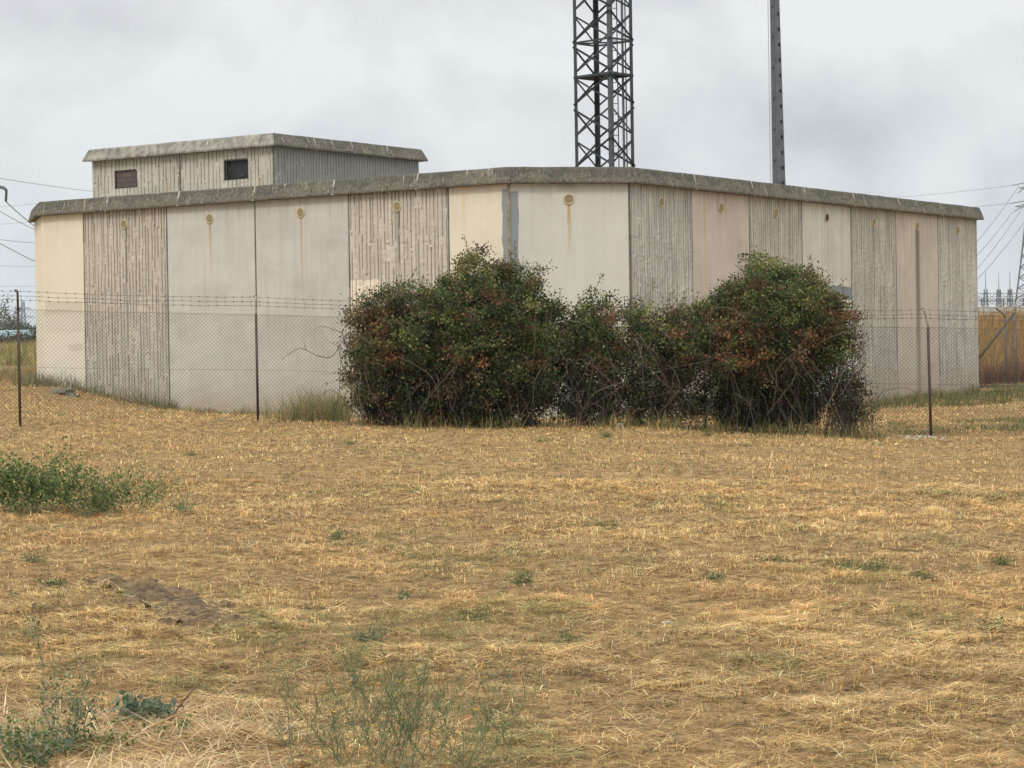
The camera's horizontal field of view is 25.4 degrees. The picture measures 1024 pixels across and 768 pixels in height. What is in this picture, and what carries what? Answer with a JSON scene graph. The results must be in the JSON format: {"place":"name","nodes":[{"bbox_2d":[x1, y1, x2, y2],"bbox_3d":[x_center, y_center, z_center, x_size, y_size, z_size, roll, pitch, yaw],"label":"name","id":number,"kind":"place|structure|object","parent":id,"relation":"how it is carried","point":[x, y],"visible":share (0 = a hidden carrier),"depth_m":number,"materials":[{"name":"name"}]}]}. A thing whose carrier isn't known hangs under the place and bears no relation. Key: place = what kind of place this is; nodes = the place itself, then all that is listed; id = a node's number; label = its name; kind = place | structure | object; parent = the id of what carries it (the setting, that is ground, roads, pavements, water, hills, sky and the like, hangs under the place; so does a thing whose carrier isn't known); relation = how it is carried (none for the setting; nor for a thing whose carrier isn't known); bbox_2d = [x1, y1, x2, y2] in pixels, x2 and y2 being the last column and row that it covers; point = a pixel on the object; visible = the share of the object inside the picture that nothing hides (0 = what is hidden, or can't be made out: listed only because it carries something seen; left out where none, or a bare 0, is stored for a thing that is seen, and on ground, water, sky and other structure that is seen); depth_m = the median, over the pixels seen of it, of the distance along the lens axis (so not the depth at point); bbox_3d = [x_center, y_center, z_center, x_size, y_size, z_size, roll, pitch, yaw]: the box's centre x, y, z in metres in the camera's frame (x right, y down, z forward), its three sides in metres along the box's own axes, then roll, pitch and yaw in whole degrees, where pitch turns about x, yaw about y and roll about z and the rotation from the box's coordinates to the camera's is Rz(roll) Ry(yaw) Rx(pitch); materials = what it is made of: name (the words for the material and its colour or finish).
{"place":"outdoors","nodes":[
{"label":"outdoors","id":0,"kind":"place"},
{"bbox_2d":[0,243,34,261],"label":"overhead cable","id":1,"kind":"object","parent":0,"point":[18,253],"visible":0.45,"depth_m":158.53,"materials":[{"name":"grey metal"}]},
{"bbox_2d":[0,363,36,381],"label":"rough grass","id":2,"kind":"structure","parent":0,"point":[3,370],"depth_m":69.53,"materials":[{"name":"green plant"}]},
{"bbox_2d":[0,178,92,191],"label":"overhead cable","id":3,"kind":"object","parent":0,"point":[41,184],"visible":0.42,"depth_m":348.13,"materials":[{"name":"grey metal"}]},
{"bbox_2d":[0,360,1023,767],"bbox_3d":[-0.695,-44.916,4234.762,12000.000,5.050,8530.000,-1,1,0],"label":"ground","id":4,"kind":"structure","parent":0,"point":[706,722],"depth_m":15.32,"materials":[{"name":"beige plant"}]},
{"bbox_2d":[0,185,7,201],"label":"utility pole","id":5,"kind":"object","parent":4,"relation":"on","point":[4,189],"visible":1,"depth_m":59.97,"materials":[{"name":"metal"}]},
{"bbox_2d":[6,202,33,225],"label":"overhead cable","id":6,"kind":"object","parent":5,"relation":"attached to","point":[18,212],"visible":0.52,"depth_m":63.44,"materials":[{"name":"grey metal"}]},
{"bbox_2d":[0,311,20,329],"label":"tree","id":7,"kind":"object","parent":4,"relation":"on","point":[14,327],"visible":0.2,"depth_m":311.60,"materials":[{"name":"green plant"}]},
{"bbox_2d":[0,292,25,329],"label":"tree","id":8,"kind":"object","parent":4,"relation":"on","point":[8,321],"visible":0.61,"depth_m":285.13,"materials":[{"name":"green plant"}]},
{"bbox_2d":[0,331,25,344],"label":"shrub","id":9,"kind":"object","parent":4,"relation":"on","point":[12,336],"visible":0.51,"depth_m":204.87,"materials":[{"name":"green plant"}]},
{"bbox_2d":[0,330,35,341],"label":"greenhouse","id":10,"kind":"object","parent":4,"relation":"on","point":[10,331],"visible":0.07,"depth_m":242.02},
{"bbox_2d":[0,339,36,365],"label":"field grass","id":11,"kind":"structure","parent":4,"relation":"on","point":[7,359],"depth_m":105.55,"materials":[{"name":"green plant"}]},
{"bbox_2d":[15,301,31,326],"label":"pylon","id":12,"kind":"object","parent":4,"relation":"on","point":[23,302],"visible":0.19,"depth_m":899.38,"materials":[{"name":"grey metal"}]},
{"bbox_2d":[13,329,35,344],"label":"shrub","id":13,"kind":"object","parent":4,"relation":"on","point":[30,338],"visible":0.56,"depth_m":204.65,"materials":[{"name":"green plant"}]},
{"bbox_2d":[20,322,35,329],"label":"tree","id":14,"kind":"object","parent":4,"relation":"on","point":[30,327],"visible":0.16,"depth_m":319.94,"materials":[{"name":"green plant"}]},
{"bbox_2d":[15,549,48,563],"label":"weed","id":15,"kind":"object","parent":4,"relation":"on","point":[32,559],"visible":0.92,"depth_m":16.29,"materials":[{"name":"green plant"}]},
{"bbox_2d":[0,719,72,767],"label":"blue green weed","id":16,"kind":"object","parent":4,"relation":"on","point":[39,758],"visible":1,"depth_m":8.96,"materials":[{"name":"green plant"}]},
{"bbox_2d":[28,574,72,587],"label":"weed","id":17,"kind":"object","parent":4,"relation":"on","point":[52,582],"visible":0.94,"depth_m":15.00,"materials":[{"name":"green plant"}]},
{"bbox_2d":[0,436,105,516],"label":"leafy weed","id":18,"kind":"object","parent":4,"relation":"on","point":[10,486],"visible":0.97,"depth_m":20.28,"materials":[{"name":"green plant"}]},
{"bbox_2d":[8,588,106,758],"bbox_3d":[-1.864,1.183,9.314,0.407,0.717,0.256,-1,1,0],"label":"blue green weed","id":19,"kind":"object","parent":4,"relation":"on","point":[76,711],"visible":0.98,"depth_m":9.30,"materials":[{"name":"green plant"}]},
{"bbox_2d":[51,388,75,394],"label":"rubble","id":20,"kind":"object","parent":4,"relation":"on","point":[60,390],"visible":0.8,"depth_m":45.48,"materials":[{"name":"grey concrete"}]},
{"bbox_2d":[2,696,147,755],"bbox_3d":[-1.856,1.429,9.421,0.824,0.233,0.266,-1,1,20],"label":"broadleaf weed","id":21,"kind":"object","parent":4,"relation":"on","point":[76,731],"visible":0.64,"depth_m":9.40,"materials":[{"name":"green plant"}]},
{"bbox_2d":[1,367,177,408],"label":"wall weeds","id":22,"kind":"object","parent":4,"relation":"on","point":[53,382],"depth_m":47.84,"materials":[{"name":"green plant"}]},
{"bbox_2d":[34,456,164,517],"bbox_3d":[-3.714,0.917,20.274,1.279,0.579,0.636,-1,1,0],"label":"leafy weed","id":23,"kind":"object","parent":4,"relation":"on","point":[97,501],"visible":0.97,"depth_m":20.27,"materials":[{"name":"green plant"}]},
{"bbox_2d":[1,688,283,767],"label":"cut straw","id":24,"kind":"object","parent":4,"relation":"on","point":[144,735],"visible":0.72,"depth_m":9.52,"materials":[{"name":"beige plant"}]},
{"bbox_2d":[107,690,183,726],"bbox_3d":[-1.611,1.445,10.021,0.327,0.200,0.192,-1,1,-21],"label":"broadleaf weed","id":25,"kind":"object","parent":4,"relation":"on","point":[152,705],"visible":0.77,"depth_m":10.01,"materials":[{"name":"green plant"}]},
{"bbox_2d":[129,464,186,509],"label":"leafy weed","id":26,"kind":"object","parent":4,"relation":"on","point":[162,490],"visible":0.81,"depth_m":20.78,"materials":[{"name":"green plant"}]},
{"bbox_2d":[138,707,201,739],"bbox_3d":[-1.460,1.466,9.716,0.302,0.162,0.173,-1,1,-26],"label":"straw","id":27,"kind":"object","parent":4,"relation":"on","point":[179,724],"visible":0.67,"depth_m":9.73,"materials":[{"name":"beige plant"}]},
{"bbox_2d":[0,684,344,767],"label":"cut straw","id":28,"kind":"object","parent":4,"relation":"on","point":[160,743],"visible":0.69,"depth_m":9.49,"materials":[{"name":"beige plant"}]},
{"bbox_2d":[149,698,223,727],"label":"twig","id":29,"kind":"object","parent":28,"relation":"on","point":[162,721],"visible":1,"depth_m":9.46,"materials":[{"name":"beige wood"}]},
{"bbox_2d":[169,677,204,720],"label":"twig","id":30,"kind":"object","parent":28,"relation":"on","point":[179,706],"visible":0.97,"depth_m":9.60,"materials":[{"name":"brown wood"}]},
{"bbox_2d":[82,573,277,630],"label":"bare soil","id":31,"kind":"structure","parent":4,"relation":"on","point":[156,591],"depth_m":13.96,"materials":[{"name":"brown soil"}]},
{"bbox_2d":[165,485,207,515],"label":"grass weed","id":32,"kind":"object","parent":4,"relation":"on","point":[182,508],"depth_m":20.11,"materials":[{"name":"green plant"}]},
{"bbox_2d":[184,449,200,455],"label":"weed","id":33,"kind":"object","parent":4,"relation":"on","point":[189,454],"visible":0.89,"depth_m":28.52,"materials":[{"name":"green plant"}]},
{"bbox_2d":[145,402,364,417],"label":"wall weeds","id":34,"kind":"object","parent":4,"relation":"on","point":[209,410],"depth_m":45.75,"materials":[{"name":"green plant"}]},
{"bbox_2d":[222,656,367,767],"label":"wispy weed","id":35,"kind":"object","parent":4,"relation":"on","point":[313,729],"visible":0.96,"depth_m":8.88,"materials":[{"name":"green plant"}]},
{"bbox_2d":[259,382,357,422],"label":"tall grass","id":36,"kind":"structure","parent":4,"relation":"on","point":[305,413],"depth_m":37.23,"materials":[{"name":"green plant"}]},
{"bbox_2d":[325,523,355,542],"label":"weed","id":37,"kind":"object","parent":4,"relation":"on","point":[335,534],"visible":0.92,"depth_m":17.87,"materials":[{"name":"green plant"}]},
{"bbox_2d":[344,437,357,444],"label":"weed","id":38,"kind":"object","parent":4,"relation":"on","point":[351,442],"visible":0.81,"depth_m":30.68,"materials":[{"name":"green plant"}]},
{"bbox_2d":[340,615,395,642],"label":"weed","id":39,"kind":"object","parent":4,"relation":"on","point":[362,637],"visible":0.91,"depth_m":12.29,"materials":[{"name":"green plant"}]},
{"bbox_2d":[303,619,478,767],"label":"wispy weed","id":40,"kind":"object","parent":4,"relation":"on","point":[400,731],"visible":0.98,"depth_m":8.74,"materials":[{"name":"green plant"}]},
{"bbox_2d":[387,586,427,598],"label":"weed","id":41,"kind":"object","parent":4,"relation":"on","point":[406,594],"visible":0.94,"depth_m":14.23,"materials":[{"name":"green plant"}]},
{"bbox_2d":[281,235,568,428],"bbox_3d":[-1.300,-0.748,35.584,4.484,3.226,2.570,-1,1,0],"label":"bramble bush","id":42,"kind":"object","parent":4,"relation":"on","point":[479,345],"visible":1,"depth_m":35.10,"materials":[{"name":"green plant"}]},
{"bbox_2d":[387,629,564,767],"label":"wispy weed","id":43,"kind":"object","parent":4,"relation":"on","point":[479,725],"visible":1,"depth_m":8.60,"materials":[{"name":"green plant"}]},
{"bbox_2d":[447,597,508,621],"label":"weed","id":44,"kind":"object","parent":4,"relation":"on","point":[482,616],"visible":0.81,"depth_m":13.16,"materials":[{"name":"green plant"}]},
{"bbox_2d":[28,133,983,418],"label":"concrete building","id":45,"kind":"structure","parent":4,"relation":"on","point":[276,221],"depth_m":46.63,"materials":[{"name":"beige paint"}]},
{"bbox_2d":[0,386,1023,485],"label":"dry grass","id":46,"kind":"structure","parent":4,"relation":"on","point":[411,439],"depth_m":31.15,"materials":[{"name":"beige plant"}]},
{"bbox_2d":[0,289,1023,436],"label":"chain link fence","id":47,"kind":"object","parent":4,"relation":"on","point":[928,357],"visible":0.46,"depth_m":35.80,"materials":[{"name":"metal"}]},
{"bbox_2d":[504,566,536,586],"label":"weed","id":48,"kind":"object","parent":4,"relation":"on","point":[527,573],"visible":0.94,"depth_m":14.85,"materials":[{"name":"green plant"}]},
{"bbox_2d":[531,436,552,441],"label":"weed","id":49,"kind":"object","parent":4,"relation":"on","point":[538,440],"visible":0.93,"depth_m":31.36,"materials":[{"name":"beige plant"}]},
{"bbox_2d":[549,630,585,644],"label":"weed","id":50,"kind":"object","parent":4,"relation":"on","point":[568,640],"visible":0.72,"depth_m":12.26,"materials":[{"name":"green plant"}]},
{"bbox_2d":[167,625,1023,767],"bbox_3d":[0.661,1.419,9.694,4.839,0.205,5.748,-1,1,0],"label":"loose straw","id":51,"kind":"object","parent":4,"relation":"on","point":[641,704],"visible":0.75,"depth_m":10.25,"materials":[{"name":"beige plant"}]},
{"bbox_2d":[572,0,635,166],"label":"lattice tower","id":52,"kind":"structure","parent":4,"relation":"on","point":[598,78],"depth_m":59.95,"materials":[{"name":"metal"}]},
{"bbox_2d":[599,429,613,437],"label":"weed","id":53,"kind":"object","parent":4,"relation":"on","point":[606,434],"visible":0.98,"depth_m":32.68,"materials":[{"name":"green plant"}]},
{"bbox_2d":[595,521,621,529],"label":"weed","id":54,"kind":"object","parent":4,"relation":"on","point":[608,525],"visible":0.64,"depth_m":18.74,"materials":[{"name":"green plant"}]},
{"bbox_2d":[348,405,886,440],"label":"grass","id":55,"kind":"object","parent":4,"relation":"on","point":[620,425],"visible":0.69,"depth_m":34.89,"materials":[{"name":"green plant"}]},
{"bbox_2d":[538,273,711,429],"bbox_3d":[1.728,-0.476,35.901,3.014,2.578,1.487,-1,1,0],"label":"bramble bush","id":56,"kind":"object","parent":4,"relation":"on","point":[595,341],"visible":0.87,"depth_m":35.73,"materials":[{"name":"green plant"}]},
{"bbox_2d":[698,563,726,581],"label":"weed","id":57,"kind":"object","parent":4,"relation":"on","point":[713,576],"visible":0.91,"depth_m":15.03,"materials":[{"name":"green plant"}]},
{"bbox_2d":[659,246,872,434],"bbox_3d":[4.015,-0.671,35.629,3.413,3.024,2.562,-1,1,0],"label":"bramble bush","id":58,"kind":"object","parent":4,"relation":"on","point":[773,337],"visible":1,"depth_m":35.13,"materials":[{"name":"green plant"}]},
{"bbox_2d":[759,551,789,562],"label":"weed","id":59,"kind":"object","parent":4,"relation":"on","point":[778,560],"visible":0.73,"depth_m":16.26,"materials":[{"name":"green plant"}]},
{"bbox_2d":[768,0,785,184],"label":"steel pole","id":60,"kind":"object","parent":4,"relation":"on","point":[778,165],"visible":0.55,"depth_m":61.90,"materials":[{"name":"grey metal"}]},
{"bbox_2d":[823,543,910,574],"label":"weed","id":61,"kind":"object","parent":4,"relation":"on","point":[866,565],"visible":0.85,"depth_m":15.76,"materials":[{"name":"green plant"}]},
{"bbox_2d":[816,345,921,438],"bbox_3d":[5.415,0.131,35.481,1.049,1.536,1.662,-1,1,-41],"label":"bramble bush","id":62,"kind":"object","parent":4,"relation":"on","point":[852,410],"visible":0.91,"depth_m":35.46,"materials":[{"name":"green plant"}]},
{"bbox_2d":[903,568,937,580],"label":"weed","id":63,"kind":"object","parent":4,"relation":"on","point":[921,574],"visible":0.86,"depth_m":15.15,"materials":[{"name":"green plant"}]},
{"bbox_2d":[823,380,1023,407],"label":"green grass","id":64,"kind":"structure","parent":4,"relation":"on","point":[985,395],"depth_m":50.50,"materials":[{"name":"green plant"}]},
{"bbox_2d":[915,505,955,516],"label":"dry tuft","id":65,"kind":"object","parent":4,"relation":"on","point":[937,510],"visible":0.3,"depth_m":20.15,"materials":[{"name":"beige plant"}]},
{"bbox_2d":[978,306,988,315],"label":"switchgear cabinet","id":66,"kind":"object","parent":4,"relation":"on","point":[982,308],"visible":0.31,"depth_m":268.00,"materials":[{"name":"beige metal"}]},
{"bbox_2d":[983,271,988,306],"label":"lightning mast","id":67,"kind":"object","parent":4,"relation":"on","point":[984,304],"visible":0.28,"depth_m":299.68,"materials":[{"name":"grey metal"}]},
{"bbox_2d":[975,612,1014,632],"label":"weed","id":68,"kind":"object","parent":4,"relation":"on","point":[995,626],"visible":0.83,"depth_m":12.60,"materials":[{"name":"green plant"}]},
{"bbox_2d":[996,271,1001,306],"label":"lightning mast","id":69,"kind":"object","parent":4,"relation":"on","point":[999,304],"visible":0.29,"depth_m":299.83,"materials":[{"name":"grey metal"}]},
{"bbox_2d":[978,298,1023,388],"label":"chain link fence","id":70,"kind":"object","parent":4,"relation":"on","point":[1005,325],"visible":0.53,"depth_m":61.40,"materials":[{"name":"metal"}]},
{"bbox_2d":[978,293,1023,306],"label":"substation gantry","id":71,"kind":"object","parent":4,"relation":"on","point":[981,300],"visible":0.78,"depth_m":279.96,"materials":[{"name":"grey metal"}]},
{"bbox_2d":[994,306,1009,317],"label":"switchgear cabinet","id":72,"kind":"object","parent":4,"relation":"on","point":[1000,308],"visible":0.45,"depth_m":268.00,"materials":[{"name":"beige metal"}]},
{"bbox_2d":[988,554,1016,565],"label":"weed","id":73,"kind":"object","parent":4,"relation":"on","point":[999,560],"visible":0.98,"depth_m":16.06,"materials":[{"name":"green plant"}]},
{"bbox_2d":[1007,289,1013,306],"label":"lightning mast","id":74,"kind":"object","parent":4,"relation":"on","point":[1010,293],"visible":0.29,"depth_m":299.73,"materials":[{"name":"grey metal"}]},
{"bbox_2d":[1015,187,1023,306],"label":"pylon","id":75,"kind":"object","parent":4,"relation":"on","point":[1020,268],"visible":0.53,"depth_m":430.42,"materials":[{"name":"grey metal"}]},
{"bbox_2d":[977,206,1023,268],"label":"overhead cable","id":76,"kind":"object","parent":75,"relation":"attached to","point":[1000,239],"visible":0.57,"depth_m":384.32,"materials":[{"name":"grey metal"}]},
{"bbox_2d":[977,223,1023,279],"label":"overhead cable","id":77,"kind":"object","parent":75,"relation":"attached to","point":[1000,253],"visible":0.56,"depth_m":378.46,"materials":[{"name":"grey metal"}]},
{"bbox_2d":[0,475,1023,607],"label":"dry grass","id":78,"kind":"structure","parent":0,"point":[878,495],"depth_m":18.52,"materials":[{"name":"beige plant"}]},
{"bbox_2d":[0,0,1023,329],"label":"sky","id":79,"kind":"structure","parent":0,"point":[901,99],"materials":[{"name":"grey"}]},
{"bbox_2d":[1,380,1023,408],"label":"dry grass","id":80,"kind":"structure","parent":0,"point":[876,403],"depth_m":48.03,"materials":[{"name":"beige plant"}]},
{"bbox_2d":[893,185,1010,197],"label":"overhead cable","id":81,"kind":"object","parent":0,"point":[960,191],"visible":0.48,"depth_m":502.70,"materials":[{"name":"grey metal"}]},
{"bbox_2d":[886,415,1023,434],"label":"dry grass","id":82,"kind":"structure","parent":0,"point":[972,421],"depth_m":38.20,"materials":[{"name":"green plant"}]},
{"bbox_2d":[977,213,1011,254],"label":"overhead cable","id":83,"kind":"object","parent":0,"point":[994,235],"visible":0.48,"depth_m":391.08,"materials":[{"name":"grey metal"}]},
{"bbox_2d":[977,186,1018,241],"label":"overhead cable","id":84,"kind":"object","parent":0,"point":[998,214],"visible":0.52,"depth_m":390.84,"materials":[{"name":"grey metal"}]},
{"bbox_2d":[978,302,1023,370],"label":"tall dry grass","id":85,"kind":"structure","parent":0,"point":[985,324],"depth_m":84.42,"materials":[{"name":"brown plant"}]},
{"bbox_2d":[979,356,1023,384],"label":"tall dry grass","id":86,"kind":"structure","parent":0,"point":[994,368],"depth_m":63.16,"materials":[{"name":"brown plant"}]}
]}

